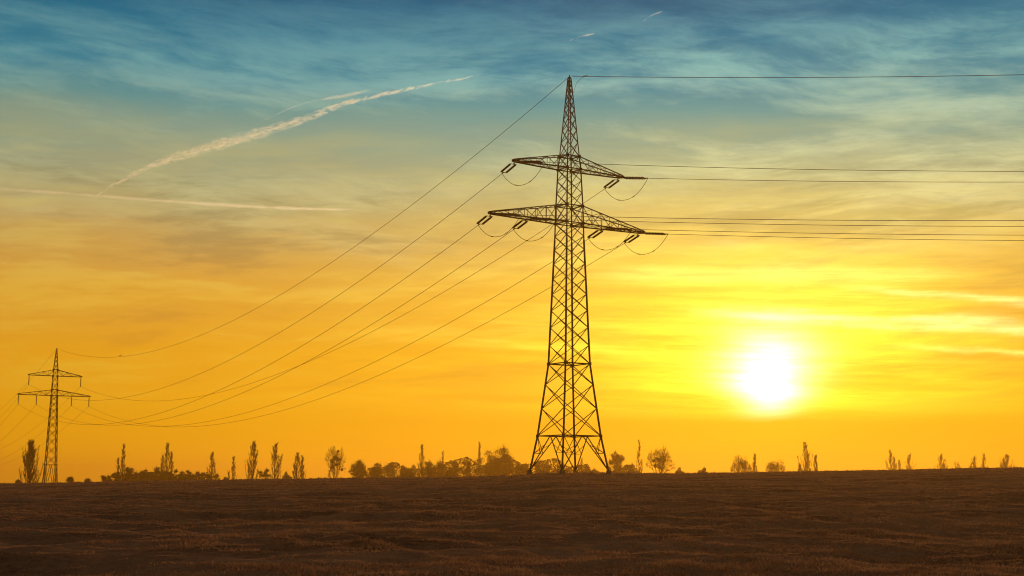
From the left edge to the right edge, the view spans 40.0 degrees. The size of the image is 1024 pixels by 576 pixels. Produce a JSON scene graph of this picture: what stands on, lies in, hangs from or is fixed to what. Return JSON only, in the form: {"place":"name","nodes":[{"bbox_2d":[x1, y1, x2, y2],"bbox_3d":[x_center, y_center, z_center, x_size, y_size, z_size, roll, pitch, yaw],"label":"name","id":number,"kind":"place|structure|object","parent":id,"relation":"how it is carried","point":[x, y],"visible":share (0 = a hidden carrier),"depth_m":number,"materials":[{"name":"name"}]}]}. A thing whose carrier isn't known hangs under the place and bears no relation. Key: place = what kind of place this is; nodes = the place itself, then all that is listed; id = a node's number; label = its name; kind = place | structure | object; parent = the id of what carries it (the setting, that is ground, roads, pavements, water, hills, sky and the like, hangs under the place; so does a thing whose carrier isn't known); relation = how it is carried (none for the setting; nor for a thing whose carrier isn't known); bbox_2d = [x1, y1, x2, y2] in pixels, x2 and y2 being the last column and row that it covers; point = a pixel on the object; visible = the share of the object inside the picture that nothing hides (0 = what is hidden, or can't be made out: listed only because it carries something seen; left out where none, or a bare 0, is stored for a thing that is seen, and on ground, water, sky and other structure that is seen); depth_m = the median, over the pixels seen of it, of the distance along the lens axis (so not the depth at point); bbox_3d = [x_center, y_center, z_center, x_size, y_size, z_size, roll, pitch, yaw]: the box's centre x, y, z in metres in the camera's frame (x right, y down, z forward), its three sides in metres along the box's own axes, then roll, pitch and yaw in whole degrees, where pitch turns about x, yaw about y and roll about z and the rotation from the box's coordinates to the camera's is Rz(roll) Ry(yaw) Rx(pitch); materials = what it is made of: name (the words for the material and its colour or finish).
{"place":"outdoors","nodes":[
{"label":"outdoors","id":0,"kind":"place"},
{"bbox_2d":[0,466,1023,575],"bbox_3d":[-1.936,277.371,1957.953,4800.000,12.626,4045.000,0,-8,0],"label":"ground","id":1,"kind":"structure","parent":0,"point":[40,562],"depth_m":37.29,"materials":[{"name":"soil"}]},
{"bbox_2d":[19,438,43,482],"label":"poplar tree","id":2,"kind":"object","parent":1,"relation":"on","point":[28,454],"visible":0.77,"depth_m":415.70,"materials":[{"name":"brown plant"}]},
{"bbox_2d":[17,348,90,482],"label":"lattice pylon","id":3,"kind":"object","parent":1,"relation":"on","point":[45,474],"visible":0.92,"depth_m":388.43,"materials":[{"name":"metal"}]},
{"bbox_2d":[65,476,73,481],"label":"bush","id":4,"kind":"object","parent":1,"relation":"on","point":[70,478],"visible":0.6,"depth_m":474.91,"materials":[{"name":"brown plant"}]},
{"bbox_2d":[100,475,112,481],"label":"bush","id":5,"kind":"object","parent":1,"relation":"on","point":[103,478],"visible":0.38,"depth_m":554.31,"materials":[{"name":"brown plant"}]},
{"bbox_2d":[108,470,126,481],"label":"leafy tree","id":6,"kind":"object","parent":1,"relation":"on","point":[115,475],"visible":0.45,"depth_m":553.87,"materials":[{"name":"brown plant"}]},
{"bbox_2d":[115,443,127,480],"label":"poplar tree","id":7,"kind":"object","parent":1,"relation":"on","point":[122,463],"visible":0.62,"depth_m":555.16,"materials":[{"name":"brown plant"}]},
{"bbox_2d":[125,466,138,480],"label":"leafy tree","id":8,"kind":"object","parent":1,"relation":"on","point":[129,470],"visible":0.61,"depth_m":555.09,"materials":[{"name":"brown plant"}]},
{"bbox_2d":[135,469,153,480],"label":"leafy tree","id":9,"kind":"object","parent":1,"relation":"on","point":[142,478],"visible":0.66,"depth_m":552.98,"materials":[{"name":"brown plant"}]},
{"bbox_2d":[152,466,165,480],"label":"leafy tree","id":10,"kind":"object","parent":1,"relation":"on","point":[156,470],"visible":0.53,"depth_m":554.03,"materials":[{"name":"brown plant"}]},
{"bbox_2d":[120,471,207,480],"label":"undergrowth","id":11,"kind":"object","parent":1,"relation":"on","point":[176,476],"visible":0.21,"depth_m":553.26,"materials":[{"name":"brown plant"}]},
{"bbox_2d":[159,442,175,479],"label":"poplar tree","id":12,"kind":"object","parent":1,"relation":"on","point":[167,453],"visible":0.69,"depth_m":555.43,"materials":[{"name":"brown plant"}]},
{"bbox_2d":[164,469,179,480],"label":"leafy tree","id":13,"kind":"object","parent":1,"relation":"on","point":[176,471],"visible":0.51,"depth_m":553.79,"materials":[{"name":"brown plant"}]},
{"bbox_2d":[178,470,194,479],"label":"leafy tree","id":14,"kind":"object","parent":1,"relation":"on","point":[182,473],"visible":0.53,"depth_m":554.39,"materials":[{"name":"brown plant"}]},
{"bbox_2d":[192,471,205,479],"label":"leafy tree","id":15,"kind":"object","parent":1,"relation":"on","point":[197,474],"visible":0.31,"depth_m":553.69,"materials":[{"name":"brown plant"}]},
{"bbox_2d":[207,451,216,479],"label":"poplar tree","id":16,"kind":"object","parent":1,"relation":"on","point":[211,465],"visible":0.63,"depth_m":555.20,"materials":[{"name":"brown plant"}]},
{"bbox_2d":[206,473,219,479],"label":"bush","id":17,"kind":"object","parent":1,"relation":"on","point":[216,476],"visible":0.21,"depth_m":554.55,"materials":[{"name":"brown plant"}]},
{"bbox_2d":[228,456,237,479],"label":"poplar tree","id":18,"kind":"object","parent":1,"relation":"on","point":[233,467],"visible":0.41,"depth_m":555.30,"materials":[{"name":"brown plant"}]},
{"bbox_2d":[245,440,260,478],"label":"poplar tree","id":19,"kind":"object","parent":1,"relation":"on","point":[253,453],"visible":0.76,"depth_m":535.64,"materials":[{"name":"brown plant"}]},
{"bbox_2d":[258,469,269,478],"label":"bush","id":20,"kind":"object","parent":1,"relation":"on","point":[265,475],"visible":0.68,"depth_m":539.60,"materials":[{"name":"brown plant"}]},
{"bbox_2d":[269,442,282,478],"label":"poplar tree","id":21,"kind":"object","parent":1,"relation":"on","point":[274,457],"visible":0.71,"depth_m":535.67,"materials":[{"name":"brown plant"}]},
{"bbox_2d":[282,472,292,478],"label":"bush","id":22,"kind":"object","parent":1,"relation":"on","point":[286,476],"visible":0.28,"depth_m":539.73,"materials":[{"name":"brown plant"}]},
{"bbox_2d":[292,452,305,478],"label":"poplar tree","id":23,"kind":"object","parent":1,"relation":"on","point":[296,470],"visible":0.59,"depth_m":535.36,"materials":[{"name":"brown plant"}]},
{"bbox_2d":[324,446,345,477],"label":"bare tree","id":24,"kind":"object","parent":1,"relation":"on","point":[334,465],"visible":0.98,"depth_m":495.75,"materials":[{"name":"brown plant"}]},
{"bbox_2d":[348,459,367,477],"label":"leafy tree","id":25,"kind":"object","parent":1,"relation":"on","point":[358,469],"visible":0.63,"depth_m":553.80,"materials":[{"name":"brown plant"}]},
{"bbox_2d":[367,463,383,477],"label":"leafy tree","id":26,"kind":"object","parent":1,"relation":"on","point":[374,471],"visible":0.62,"depth_m":563.39,"materials":[{"name":"brown plant"}]},
{"bbox_2d":[383,461,395,477],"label":"leafy tree","id":27,"kind":"object","parent":1,"relation":"on","point":[390,469],"visible":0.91,"depth_m":555.38,"materials":[{"name":"brown plant"}]},
{"bbox_2d":[398,464,415,477],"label":"leafy tree","id":28,"kind":"object","parent":1,"relation":"on","point":[405,472],"visible":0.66,"depth_m":593.21,"materials":[{"name":"brown plant"}]},
{"bbox_2d":[417,444,424,476],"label":"poplar tree","id":29,"kind":"object","parent":1,"relation":"on","point":[422,451],"visible":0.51,"depth_m":635.18,"materials":[{"name":"brown plant"}]},
{"bbox_2d":[420,460,439,476],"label":"leafy tree","id":30,"kind":"object","parent":1,"relation":"on","point":[429,470],"visible":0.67,"depth_m":593.58,"materials":[{"name":"brown plant"}]},
{"bbox_2d":[433,458,462,476],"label":"leafy tree","id":31,"kind":"object","parent":1,"relation":"on","point":[454,472],"visible":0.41,"depth_m":592.75,"materials":[{"name":"brown plant"}]},
{"bbox_2d":[462,461,478,475],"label":"leafy tree","id":32,"kind":"object","parent":1,"relation":"on","point":[470,469],"visible":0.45,"depth_m":604.20,"materials":[{"name":"brown plant"}]},
{"bbox_2d":[367,456,591,477],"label":"undergrowth","id":33,"kind":"object","parent":1,"relation":"on","point":[548,461],"visible":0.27,"depth_m":599.36,"materials":[{"name":"brown plant"}]},
{"bbox_2d":[476,441,482,475],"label":"poplar tree","id":34,"kind":"object","parent":1,"relation":"on","point":[479,451],"visible":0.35,"depth_m":675.14,"materials":[{"name":"brown plant"}]},
{"bbox_2d":[475,444,517,475],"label":"leafy tree","id":35,"kind":"object","parent":1,"relation":"on","point":[496,467],"visible":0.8,"depth_m":582.59,"materials":[{"name":"brown plant"}]},
{"bbox_2d":[510,463,529,474],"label":"leafy tree","id":36,"kind":"object","parent":1,"relation":"on","point":[522,469],"visible":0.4,"depth_m":602.42,"materials":[{"name":"brown plant"}]},
{"bbox_2d":[535,459,552,472],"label":"leafy tree","id":37,"kind":"object","parent":1,"relation":"on","point":[543,467],"visible":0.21,"depth_m":613.08,"materials":[{"name":"brown plant"}]},
{"bbox_2d":[476,75,667,474],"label":"lattice pylon","id":38,"kind":"object","parent":1,"relation":"on","point":[556,205],"visible":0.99,"depth_m":143.39,"materials":[{"name":"metal"}]},
{"bbox_2d":[23,225,477,424],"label":"conductor wire","id":39,"kind":"object","parent":38,"relation":"attached to","point":[287,354],"visible":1,"depth_m":186.98,"materials":[{"name":"metal"}]},
{"bbox_2d":[30,175,499,399],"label":"conductor wire","id":40,"kind":"object","parent":38,"relation":"attached to","point":[324,304],"visible":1,"depth_m":181.89,"materials":[{"name":"metal"}]},
{"bbox_2d":[37,230,512,424],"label":"conductor wire","id":41,"kind":"object","parent":38,"relation":"attached to","point":[330,348],"visible":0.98,"depth_m":183.05,"materials":[{"name":"metal"}]},
{"bbox_2d":[68,80,564,356],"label":"earth wire","id":42,"kind":"object","parent":38,"relation":"attached to","point":[378,229],"visible":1,"depth_m":184.47,"materials":[{"name":"metal"}]},
{"bbox_2d":[72,239,587,425],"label":"conductor wire","id":43,"kind":"object","parent":38,"relation":"attached to","point":[375,361],"visible":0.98,"depth_m":194.77,"materials":[{"name":"metal"}]},
{"bbox_2d":[82,189,603,400],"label":"conductor wire","id":44,"kind":"object","parent":38,"relation":"attached to","point":[391,321],"visible":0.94,"depth_m":196.91,"materials":[{"name":"metal"}]},
{"bbox_2d":[97,244,622,426],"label":"conductor wire","id":45,"kind":"object","parent":38,"relation":"attached to","point":[400,365],"visible":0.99,"depth_m":196.33,"materials":[{"name":"metal"}]},
{"bbox_2d":[649,178,880,181],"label":"conductor wire","id":46,"kind":"object","parent":38,"relation":"attached to","point":[775,180],"visible":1,"depth_m":142.88,"materials":[{"name":"metal"}]},
{"bbox_2d":[539,215,1023,220],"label":"conductor wire","id":47,"kind":"object","parent":38,"relation":"attached to","point":[843,220],"visible":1,"depth_m":126.28,"materials":[{"name":"metal"}]},
{"bbox_2d":[550,162,1023,171],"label":"conductor wire","id":48,"kind":"object","parent":38,"relation":"attached to","point":[771,168],"visible":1,"depth_m":132.26,"materials":[{"name":"metal"}]},
{"bbox_2d":[557,219,1023,226],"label":"conductor wire","id":49,"kind":"object","parent":38,"relation":"attached to","point":[794,224],"visible":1,"depth_m":132.22,"materials":[{"name":"metal"}]},
{"bbox_2d":[632,229,951,234],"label":"conductor wire","id":50,"kind":"object","parent":38,"relation":"attached to","point":[818,233],"visible":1,"depth_m":138.70,"materials":[{"name":"metal"}]},
{"bbox_2d":[575,74,1023,77],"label":"earth wire","id":51,"kind":"object","parent":38,"relation":"attached to","point":[786,77],"visible":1,"depth_m":138.86,"materials":[{"name":"metal"}]},
{"bbox_2d":[675,234,1023,240],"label":"conductor wire","id":52,"kind":"object","parent":38,"relation":"attached to","point":[853,238],"visible":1,"depth_m":141.43,"materials":[{"name":"metal"}]},
{"bbox_2d":[606,451,624,472],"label":"leafy tree","id":53,"kind":"object","parent":1,"relation":"on","point":[617,459],"visible":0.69,"depth_m":604.70,"materials":[{"name":"brown plant"}]},
{"bbox_2d":[621,463,638,472],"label":"leafy tree","id":54,"kind":"object","parent":1,"relation":"on","point":[629,467],"visible":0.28,"depth_m":604.71,"materials":[{"name":"brown plant"}]},
{"bbox_2d":[635,440,643,472],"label":"poplar tree","id":55,"kind":"object","parent":1,"relation":"on","point":[638,454],"visible":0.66,"depth_m":595.71,"materials":[{"name":"brown plant"}]},
{"bbox_2d":[645,444,674,472],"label":"bare tree","id":56,"kind":"object","parent":1,"relation":"on","point":[660,464],"visible":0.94,"depth_m":515.47,"materials":[{"name":"brown plant"}]},
{"bbox_2d":[697,468,706,472],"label":"bush","id":57,"kind":"object","parent":1,"relation":"on","point":[702,470],"visible":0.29,"depth_m":514.91,"materials":[{"name":"brown plant"}]},
{"bbox_2d":[730,453,752,472],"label":"bare tree","id":58,"kind":"object","parent":1,"relation":"on","point":[743,465],"visible":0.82,"depth_m":555.10,"materials":[{"name":"brown plant"}]},
{"bbox_2d":[752,452,757,471],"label":"poplar tree","id":59,"kind":"object","parent":1,"relation":"on","point":[754,465],"visible":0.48,"depth_m":550.75,"materials":[{"name":"brown plant"}]},
{"bbox_2d":[765,459,788,471],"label":"bare tree","id":60,"kind":"object","parent":1,"relation":"on","point":[772,467],"visible":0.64,"depth_m":574.41,"materials":[{"name":"brown plant"}]},
{"bbox_2d":[793,441,812,470],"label":"poplar tree","id":61,"kind":"object","parent":1,"relation":"on","point":[806,455],"visible":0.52,"depth_m":575.21,"materials":[{"name":"brown plant"}]},
{"bbox_2d":[812,454,817,470],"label":"poplar tree","id":62,"kind":"object","parent":1,"relation":"on","point":[815,462],"visible":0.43,"depth_m":575.80,"materials":[{"name":"brown plant"}]},
{"bbox_2d":[885,449,896,469],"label":"poplar tree","id":63,"kind":"object","parent":1,"relation":"on","point":[890,460],"visible":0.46,"depth_m":674.94,"materials":[{"name":"brown plant"}]},
{"bbox_2d":[905,454,915,469],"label":"poplar tree","id":64,"kind":"object","parent":1,"relation":"on","point":[908,463],"visible":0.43,"depth_m":684.64,"materials":[{"name":"brown plant"}]},
{"bbox_2d":[934,453,947,468],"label":"poplar tree","id":65,"kind":"object","parent":1,"relation":"on","point":[942,464],"visible":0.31,"depth_m":694.43,"materials":[{"name":"brown plant"}]},
{"bbox_2d":[968,456,977,467],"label":"poplar tree","id":66,"kind":"object","parent":1,"relation":"on","point":[974,465],"visible":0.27,"depth_m":704.64,"materials":[{"name":"brown plant"}]},
{"bbox_2d":[980,454,985,467],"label":"poplar tree","id":67,"kind":"object","parent":1,"relation":"on","point":[983,462],"visible":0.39,"depth_m":705.04,"materials":[{"name":"brown plant"}]},
{"bbox_2d":[1000,454,1014,467],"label":"poplar tree","id":68,"kind":"object","parent":1,"relation":"on","point":[1006,456],"visible":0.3,"depth_m":714.65,"materials":[{"name":"brown plant"}]},
{"bbox_2d":[0,0,1023,483],"label":"sky","id":69,"kind":"structure","parent":0,"point":[170,170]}
]}

